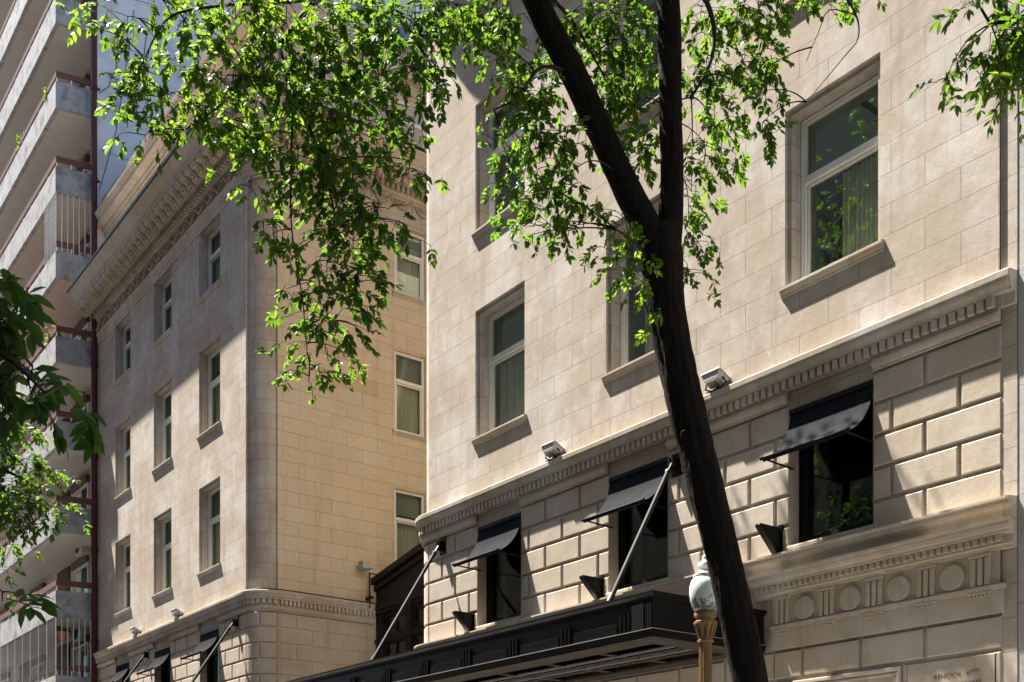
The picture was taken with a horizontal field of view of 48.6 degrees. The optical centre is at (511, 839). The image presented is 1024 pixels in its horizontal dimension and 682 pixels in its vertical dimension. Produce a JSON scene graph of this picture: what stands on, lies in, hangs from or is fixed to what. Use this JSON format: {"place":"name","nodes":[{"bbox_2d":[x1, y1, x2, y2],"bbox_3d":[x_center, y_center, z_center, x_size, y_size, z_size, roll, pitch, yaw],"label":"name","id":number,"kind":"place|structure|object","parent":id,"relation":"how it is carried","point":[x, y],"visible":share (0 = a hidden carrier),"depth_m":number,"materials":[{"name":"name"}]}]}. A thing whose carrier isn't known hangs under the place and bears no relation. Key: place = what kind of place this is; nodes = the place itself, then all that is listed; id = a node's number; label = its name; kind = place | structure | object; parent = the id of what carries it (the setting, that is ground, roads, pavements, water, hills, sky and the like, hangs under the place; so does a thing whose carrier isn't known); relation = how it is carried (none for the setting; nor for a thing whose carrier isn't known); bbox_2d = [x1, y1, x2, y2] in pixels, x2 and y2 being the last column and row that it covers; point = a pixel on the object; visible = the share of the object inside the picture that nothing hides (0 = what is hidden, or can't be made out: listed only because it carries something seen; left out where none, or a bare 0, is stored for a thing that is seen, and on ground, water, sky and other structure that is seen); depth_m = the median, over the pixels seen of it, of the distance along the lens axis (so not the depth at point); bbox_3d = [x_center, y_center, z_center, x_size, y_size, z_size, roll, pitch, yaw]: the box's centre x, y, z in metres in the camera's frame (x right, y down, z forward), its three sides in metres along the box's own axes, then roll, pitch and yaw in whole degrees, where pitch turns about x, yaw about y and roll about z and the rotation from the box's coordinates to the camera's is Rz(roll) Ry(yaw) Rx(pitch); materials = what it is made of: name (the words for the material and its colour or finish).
{"place":"outdoors","nodes":[
{"label":"outdoors","id":0,"kind":"place"},
{"bbox_2d":[0,391,91,589],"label":"street tree","id":1,"kind":"object","parent":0,"point":[39,504],"visible":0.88,"depth_m":14.85,"materials":[{"name":"green plant"}]},
{"bbox_2d":[0,268,106,627],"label":"street tree","id":2,"kind":"object","parent":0,"point":[13,347],"visible":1,"depth_m":5.27,"materials":[{"name":"green plant"}]},
{"bbox_2d":[908,0,1023,144],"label":"street tree","id":3,"kind":"object","parent":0,"point":[1004,68],"visible":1,"depth_m":8.99,"materials":[{"name":"green plant"}]},
{"label":"ground","id":4,"kind":"structure","parent":0,"visible":0},
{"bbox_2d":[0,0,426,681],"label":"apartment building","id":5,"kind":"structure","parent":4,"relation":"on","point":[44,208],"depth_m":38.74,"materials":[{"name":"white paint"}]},
{"bbox_2d":[0,671,9,681],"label":"balcony door","id":6,"kind":"structure","parent":5,"relation":"in","point":[8,671],"depth_m":48.19,"materials":[{"name":"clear glass"}]},
{"bbox_2d":[0,607,9,623],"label":"balcony door","id":7,"kind":"structure","parent":5,"relation":"in","point":[2,611],"depth_m":48.37,"materials":[{"name":"brown glass"}]},
{"bbox_2d":[7,595,21,615],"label":"potted plant","id":8,"kind":"object","parent":5,"relation":"on","point":[11,607],"visible":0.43,"depth_m":41.50,"materials":[{"name":"green plant"}]},
{"bbox_2d":[15,132,23,151],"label":"potted plant","id":9,"kind":"object","parent":5,"relation":"on","point":[18,146],"visible":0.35,"depth_m":40.65,"materials":[{"name":"green plant"}]},
{"bbox_2d":[30,583,45,597],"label":"balcony door","id":10,"kind":"structure","parent":5,"relation":"in","point":[42,585],"depth_m":43.86,"materials":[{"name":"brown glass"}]},
{"bbox_2d":[31,655,45,681],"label":"balcony door","id":11,"kind":"structure","parent":5,"relation":"in","point":[41,655],"depth_m":44.02,"materials":[{"name":"grey glass"}]},
{"bbox_2d":[42,84,47,99],"bbox_3d":[-15.432,-24.852,37.870,0.510,0.940,0.517,0,0,-6],"label":"potted plant","id":12,"kind":"object","parent":5,"relation":"on","point":[45,90],"visible":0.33,"depth_m":37.75,"materials":[{"name":"green plant"}]},
{"bbox_2d":[44,319,61,346],"bbox_3d":[-15.235,-16.684,37.628,0.602,1.146,0.649,0,0,-37],"label":"potted plant","id":13,"kind":"object","parent":5,"relation":"on","point":[48,333],"visible":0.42,"depth_m":37.55,"materials":[{"name":"green plant"}]},
{"bbox_2d":[55,618,71,640],"bbox_3d":[-14.693,-6.890,37.123,0.536,0.751,0.270,0,0,-37],"label":"potted plant","id":14,"kind":"object","parent":5,"relation":"on","point":[58,630],"visible":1,"depth_m":37.03,"materials":[{"name":"green plant"}]},
{"bbox_2d":[71,634,89,676],"bbox_3d":[-15.172,-5.888,39.810,0.147,2.390,1.800,0,0,-37],"label":"balcony door","id":15,"kind":"structure","parent":5,"relation":"in","point":[87,644],"depth_m":39.70,"materials":[{"name":"grey glass"}]},
{"bbox_2d":[71,555,89,592],"bbox_3d":[-15.172,-8.645,39.810,0.147,2.390,1.800,0,0,-37],"label":"balcony door","id":16,"kind":"structure","parent":5,"relation":"in","point":[80,567],"depth_m":39.71,"materials":[{"name":"white glass"}]},
{"bbox_2d":[71,474,89,508],"bbox_3d":[-15.172,-11.402,39.810,0.147,2.390,1.800,0,0,-37],"label":"balcony door","id":17,"kind":"structure","parent":5,"relation":"in","point":[83,491],"depth_m":39.59,"materials":[{"name":"white glass"}]},
{"bbox_2d":[71,394,89,423],"bbox_3d":[-15.172,-14.159,39.810,0.147,2.390,1.800,0,0,-37],"label":"balcony door","id":18,"kind":"structure","parent":5,"relation":"in","point":[87,396],"depth_m":39.38,"materials":[{"name":"brown glass"}]},
{"bbox_2d":[72,316,89,340],"bbox_3d":[-15.172,-16.916,39.810,0.147,2.390,1.800,0,0,-37],"label":"balcony door","id":19,"kind":"structure","parent":5,"relation":"in","point":[84,324],"depth_m":39.43,"materials":[{"name":"grey glass"}]},
{"bbox_2d":[72,234,89,256],"bbox_3d":[-15.172,-19.673,39.810,0.147,2.390,1.800,0,0,-37],"label":"balcony door","id":20,"kind":"structure","parent":5,"relation":"in","point":[87,237],"depth_m":39.26,"materials":[{"name":"brown glass"}]},
{"bbox_2d":[74,627,89,650],"bbox_3d":[-14.980,-7.034,39.381,0.340,0.840,0.840,0,0,-37],"label":"air conditioner","id":21,"kind":"object","parent":5,"relation":"attached to","point":[76,635],"visible":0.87,"depth_m":39.11,"materials":[{"name":"white metal"}]},
{"bbox_2d":[75,546,90,561],"bbox_3d":[-14.874,-9.995,39.241,0.340,0.840,0.840,0,0,-37],"label":"air conditioner","id":22,"kind":"object","parent":5,"relation":"attached to","point":[81,551],"visible":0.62,"depth_m":38.99,"materials":[{"name":"white metal"}]},
{"bbox_2d":[76,154,89,173],"bbox_3d":[-15.172,-22.430,39.810,0.147,2.390,1.800,0,0,-37],"label":"balcony door","id":23,"kind":"structure","parent":5,"relation":"in","point":[86,158],"depth_m":39.17,"materials":[{"name":"brown glass"}]},
{"bbox_2d":[79,74,89,89],"bbox_3d":[-15.172,-25.187,39.810,0.147,2.390,1.800,0,0,-37],"label":"balcony door","id":24,"kind":"structure","parent":5,"relation":"in","point":[86,76],"depth_m":39.16,"materials":[{"name":"brown glass"}]},
{"bbox_2d":[91,0,99,681],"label":"drainpipe","id":25,"kind":"object","parent":5,"relation":"attached to","point":[95,89],"visible":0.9,"depth_m":36.70,"materials":[{"name":"metal"}]},
{"bbox_2d":[66,0,426,681],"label":"stone building","id":26,"kind":"structure","parent":4,"relation":"on","point":[232,483],"depth_m":29.38,"materials":[{"name":"stone"}]},
{"bbox_2d":[109,660,128,681],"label":"window awning","id":27,"kind":"object","parent":26,"relation":"attached to","point":[121,669],"depth_m":34.87,"materials":[{"name":"black fabric"}]},
{"bbox_2d":[113,534,130,618],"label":"window","id":28,"kind":"structure","parent":26,"relation":"in","point":[122,547],"depth_m":35.49,"materials":[{"name":"stone"}]},
{"bbox_2d":[113,415,130,502],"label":"window","id":29,"kind":"structure","parent":26,"relation":"in","point":[122,431],"depth_m":35.49,"materials":[{"name":"stone"}]},
{"bbox_2d":[113,312,130,387],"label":"window","id":30,"kind":"structure","parent":26,"relation":"in","point":[122,330],"depth_m":35.48,"materials":[{"name":"stone"}]},
{"bbox_2d":[116,660,129,681],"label":"window","id":31,"kind":"structure","parent":26,"relation":"in","point":[124,677],"depth_m":35.44,"materials":[{"name":"glass"}]},
{"bbox_2d":[130,627,140,636],"bbox_3d":[-11.173,-6.152,33.642,0.239,0.258,0.391,0,0,-37],"label":"floodlight","id":32,"kind":"object","parent":26,"relation":"on","point":[135,630],"visible":1,"depth_m":33.54,"materials":[{"name":"white metal"}]},
{"bbox_2d":[136,645,169,675],"bbox_3d":[-10.121,-5.068,32.057,0.594,0.756,1.320,0,0,-37],"label":"window awning","id":33,"kind":"object","parent":26,"relation":"attached to","point":[161,655],"depth_m":32.11,"materials":[{"name":"black fabric"}]},
{"bbox_2d":[151,508,171,599],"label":"window","id":34,"kind":"structure","parent":26,"relation":"in","point":[162,523],"depth_m":32.78,"materials":[{"name":"glass"}]},
{"bbox_2d":[151,378,171,474],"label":"window","id":35,"kind":"structure","parent":26,"relation":"in","point":[162,397],"depth_m":32.76,"materials":[{"name":"glass"}]},
{"bbox_2d":[151,266,171,349],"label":"window","id":36,"kind":"structure","parent":26,"relation":"in","point":[162,288],"depth_m":32.76,"materials":[{"name":"glass"}]},
{"bbox_2d":[154,646,170,681],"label":"window","id":37,"kind":"structure","parent":26,"relation":"in","point":[161,676],"depth_m":32.70,"materials":[{"name":"glass"}]},
{"bbox_2d":[171,608,182,618],"bbox_3d":[-9.152,-6.152,30.972,0.239,0.258,0.391,0,0,-37],"label":"floodlight","id":38,"kind":"object","parent":26,"relation":"on","point":[176,612],"visible":1,"depth_m":30.87,"materials":[{"name":"white metal"}]},
{"bbox_2d":[180,626,218,661],"bbox_3d":[-8.057,-5.068,29.330,0.594,0.756,1.320,0,0,-37],"label":"window awning","id":39,"kind":"object","parent":26,"relation":"attached to","point":[207,639],"depth_m":29.38,"materials":[{"name":"black fabric"}]},
{"bbox_2d":[196,476,220,578],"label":"window","id":40,"kind":"structure","parent":26,"relation":"in","point":[209,494],"depth_m":30.04,"materials":[{"name":"glass"}]},
{"bbox_2d":[196,334,220,441],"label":"window","id":41,"kind":"structure","parent":26,"relation":"in","point":[209,357],"depth_m":30.03,"materials":[{"name":"glass"}]},
{"bbox_2d":[196,212,220,305],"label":"window","id":42,"kind":"structure","parent":26,"relation":"in","point":[209,238],"depth_m":30.02,"materials":[{"name":"glass"}]},
{"bbox_2d":[200,626,219,681],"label":"window","id":43,"kind":"structure","parent":26,"relation":"in","point":[210,673],"depth_m":29.97,"materials":[{"name":"glass"}]},
{"bbox_2d":[358,561,375,607],"bbox_3d":[-3.392,-6.479,29.073,1.206,1.157,0.400,0,0,-37],"label":"floodlight","id":44,"kind":"object","parent":26,"relation":"on","point":[365,565],"visible":0.85,"depth_m":28.74,"materials":[{"name":"grey metal"}]},
{"bbox_2d":[388,94,426,148],"bbox_3d":[-2.980,-18.941,30.388,1.250,1.582,0.800,0,0,-37],"label":"window","id":45,"kind":"structure","parent":26,"relation":"in","point":[401,100],"depth_m":30.14,"materials":[{"name":"stone"}]},
{"bbox_2d":[392,348,426,442],"bbox_3d":[-2.903,-11.690,30.120,1.110,2.335,0.880,0,0,-37],"label":"window","id":46,"kind":"structure","parent":26,"relation":"in","point":[409,368],"depth_m":30.04,"materials":[{"name":"glass"}]},
{"bbox_2d":[392,225,426,306],"bbox_3d":[-2.903,-15.087,30.120,1.110,1.895,0.880,0,0,-37],"label":"window","id":47,"kind":"structure","parent":26,"relation":"in","point":[409,272],"depth_m":30.08,"materials":[{"name":"glass"}]},
{"bbox_2d":[394,487,425,560],"bbox_3d":[-2.903,-8.103,30.120,1.110,2.396,0.880,0,0,-37],"label":"window","id":48,"kind":"structure","parent":26,"relation":"in","point":[409,505],"depth_m":30.00,"materials":[{"name":"glass"}]},
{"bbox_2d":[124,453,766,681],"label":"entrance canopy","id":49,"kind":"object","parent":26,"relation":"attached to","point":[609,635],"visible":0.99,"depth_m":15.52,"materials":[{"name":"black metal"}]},
{"bbox_2d":[371,543,424,658],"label":"entrance pavilion","id":50,"kind":"structure","parent":4,"relation":"on","point":[394,582],"depth_m":28.19,"materials":[{"name":"brown metal"}]},
{"bbox_2d":[386,637,405,655],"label":"window","id":51,"kind":"structure","parent":50,"relation":"in","point":[397,646],"depth_m":28.44,"materials":[{"name":"black glass"}]},
{"bbox_2d":[386,609,405,635],"bbox_3d":[-2.894,-5.425,28.440,0.048,0.550,0.950,0,0,-37],"label":"window","id":52,"kind":"structure","parent":50,"relation":"in","point":[400,626],"depth_m":28.41,"materials":[{"name":"black glass"}]},
{"bbox_2d":[415,632,423,645],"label":"window","id":53,"kind":"structure","parent":50,"relation":"in","point":[419,638],"depth_m":27.62,"materials":[{"name":"black glass"}]},
{"bbox_2d":[415,604,424,627],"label":"window","id":54,"kind":"structure","parent":50,"relation":"in","point":[419,609],"depth_m":27.62,"materials":[{"name":"black glass"}]},
{"bbox_2d":[414,0,1017,681],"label":"stone building","id":55,"kind":"structure","parent":4,"relation":"on","point":[864,228],"depth_m":14.50,"materials":[{"name":"stone"}]},
{"bbox_2d":[452,611,475,631],"bbox_3d":[-0.860,-3.812,19.892,0.425,0.380,0.170,0,0,-37],"label":"wall lamp","id":56,"kind":"object","parent":55,"relation":"attached to","point":[465,620],"depth_m":19.89,"materials":[{"name":"grey metal"}]},
{"bbox_2d":[452,512,520,570],"bbox_3d":[-0.409,-5.068,19.222,0.594,0.756,1.320,0,0,-37],"label":"window awning","id":57,"kind":"object","parent":55,"relation":"attached to","point":[495,537],"depth_m":19.27,"materials":[{"name":"black fabric"}]},
{"bbox_2d":[479,0,509,20],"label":"window","id":58,"kind":"structure","parent":55,"relation":"in","point":[484,11],"depth_m":19.63,"materials":[{"name":"glass"}]},
{"bbox_2d":[474,512,522,629],"bbox_3d":[0.133,-4.522,19.632,0.996,1.855,1.360,0,0,-37],"label":"window","id":59,"kind":"structure","parent":55,"relation":"in","point":[499,598],"depth_m":19.72,"materials":[{"name":"glass"}]},
{"bbox_2d":[471,280,526,446],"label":"window","id":60,"kind":"structure","parent":55,"relation":"in","point":[500,324],"depth_m":19.88,"materials":[{"name":"grey glass"}]},
{"bbox_2d":[471,62,526,240],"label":"window","id":61,"kind":"structure","parent":55,"relation":"in","point":[483,179],"depth_m":19.92,"materials":[{"name":"glass"}]},
{"bbox_2d":[541,440,564,461],"bbox_3d":[0.652,-6.152,18.015,0.239,0.258,0.391,0,0,-37],"label":"floodlight","id":62,"kind":"object","parent":55,"relation":"on","point":[552,448],"visible":1,"depth_m":17.93,"materials":[{"name":"white metal"}]},
{"bbox_2d":[579,575,604,599],"bbox_3d":[1.198,-3.801,17.173,0.425,0.380,0.170,0,0,-37],"label":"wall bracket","id":63,"kind":"object","parent":55,"relation":"attached to","point":[594,586],"depth_m":17.17,"materials":[{"name":"grey metal"}]},
{"bbox_2d":[581,457,667,528],"bbox_3d":[1.658,-5.068,16.491,0.594,0.756,1.320,0,0,-37],"label":"window awning","id":64,"kind":"object","parent":55,"relation":"attached to","point":[634,487],"depth_m":16.55,"materials":[{"name":"black fabric"}]},
{"bbox_2d":[601,193,659,384],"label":"window","id":65,"kind":"structure","parent":55,"relation":"in","point":[622,357],"depth_m":17.20,"materials":[{"name":"glass"}]},
{"bbox_2d":[606,0,658,135],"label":"window","id":66,"kind":"structure","parent":55,"relation":"in","point":[651,5],"depth_m":17.23,"materials":[{"name":"glass"}]},
{"bbox_2d":[604,456,669,596],"bbox_3d":[2.199,-4.522,16.901,0.996,1.855,1.360,0,0,-37],"label":"window","id":67,"kind":"structure","parent":55,"relation":"in","point":[648,565],"depth_m":16.92,"materials":[{"name":"glass"}]},
{"bbox_2d":[701,366,730,393],"bbox_3d":[2.743,-6.152,15.251,0.239,0.258,0.391,0,0,-37],"label":"floodlight","id":68,"kind":"object","parent":55,"relation":"on","point":[717,377],"visible":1,"depth_m":15.17,"materials":[{"name":"white metal"}]},
{"bbox_2d":[755,523,783,553],"bbox_3d":[3.267,-3.817,14.439,0.425,0.380,0.170,0,0,-37],"label":"wall bracket","id":69,"kind":"object","parent":55,"relation":"attached to","point":[771,536],"depth_m":14.44,"materials":[{"name":"black metal"}]},
{"bbox_2d":[779,0,802,16],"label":"window","id":70,"kind":"structure","parent":55,"relation":"in","point":[788,2],"depth_m":14.35,"materials":[{"name":"stone"}]},
{"bbox_2d":[759,379,872,469],"bbox_3d":[3.716,-5.068,13.772,0.594,0.756,1.320,0,0,-37],"label":"window awning","id":71,"kind":"object","parent":55,"relation":"attached to","point":[837,414],"depth_m":13.81,"materials":[{"name":"black fabric"}]},
{"bbox_2d":[783,379,876,550],"bbox_3d":[4.257,-4.522,14.182,0.996,1.855,1.360,0,0,-37],"label":"window","id":72,"kind":"structure","parent":55,"relation":"in","point":[831,482],"depth_m":14.14,"materials":[{"name":"glass"}]},
{"bbox_2d":[779,52,883,298],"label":"window","id":73,"kind":"structure","parent":55,"relation":"in","point":[832,151],"depth_m":14.27,"materials":[{"name":"grey glass"}]},
{"bbox_2d":[1018,4,1023,681],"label":"grey building","id":74,"kind":"structure","parent":4,"relation":"on","point":[1020,411],"depth_m":11.99,"materials":[{"name":"stone"}]},
{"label":"pavement","id":75,"kind":"structure","parent":0,"visible":0},
{"bbox_2d":[53,0,886,681],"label":"street tree","id":76,"kind":"object","parent":75,"relation":"on","point":[659,244],"visible":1,"depth_m":10.03,"materials":[{"name":"green plant"}]},
{"bbox_2d":[689,554,716,681],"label":"street lamp","id":77,"kind":"object","parent":75,"relation":"on","point":[702,600],"visible":0.81,"depth_m":11.68,"materials":[{"name":"paint"}]}
]}

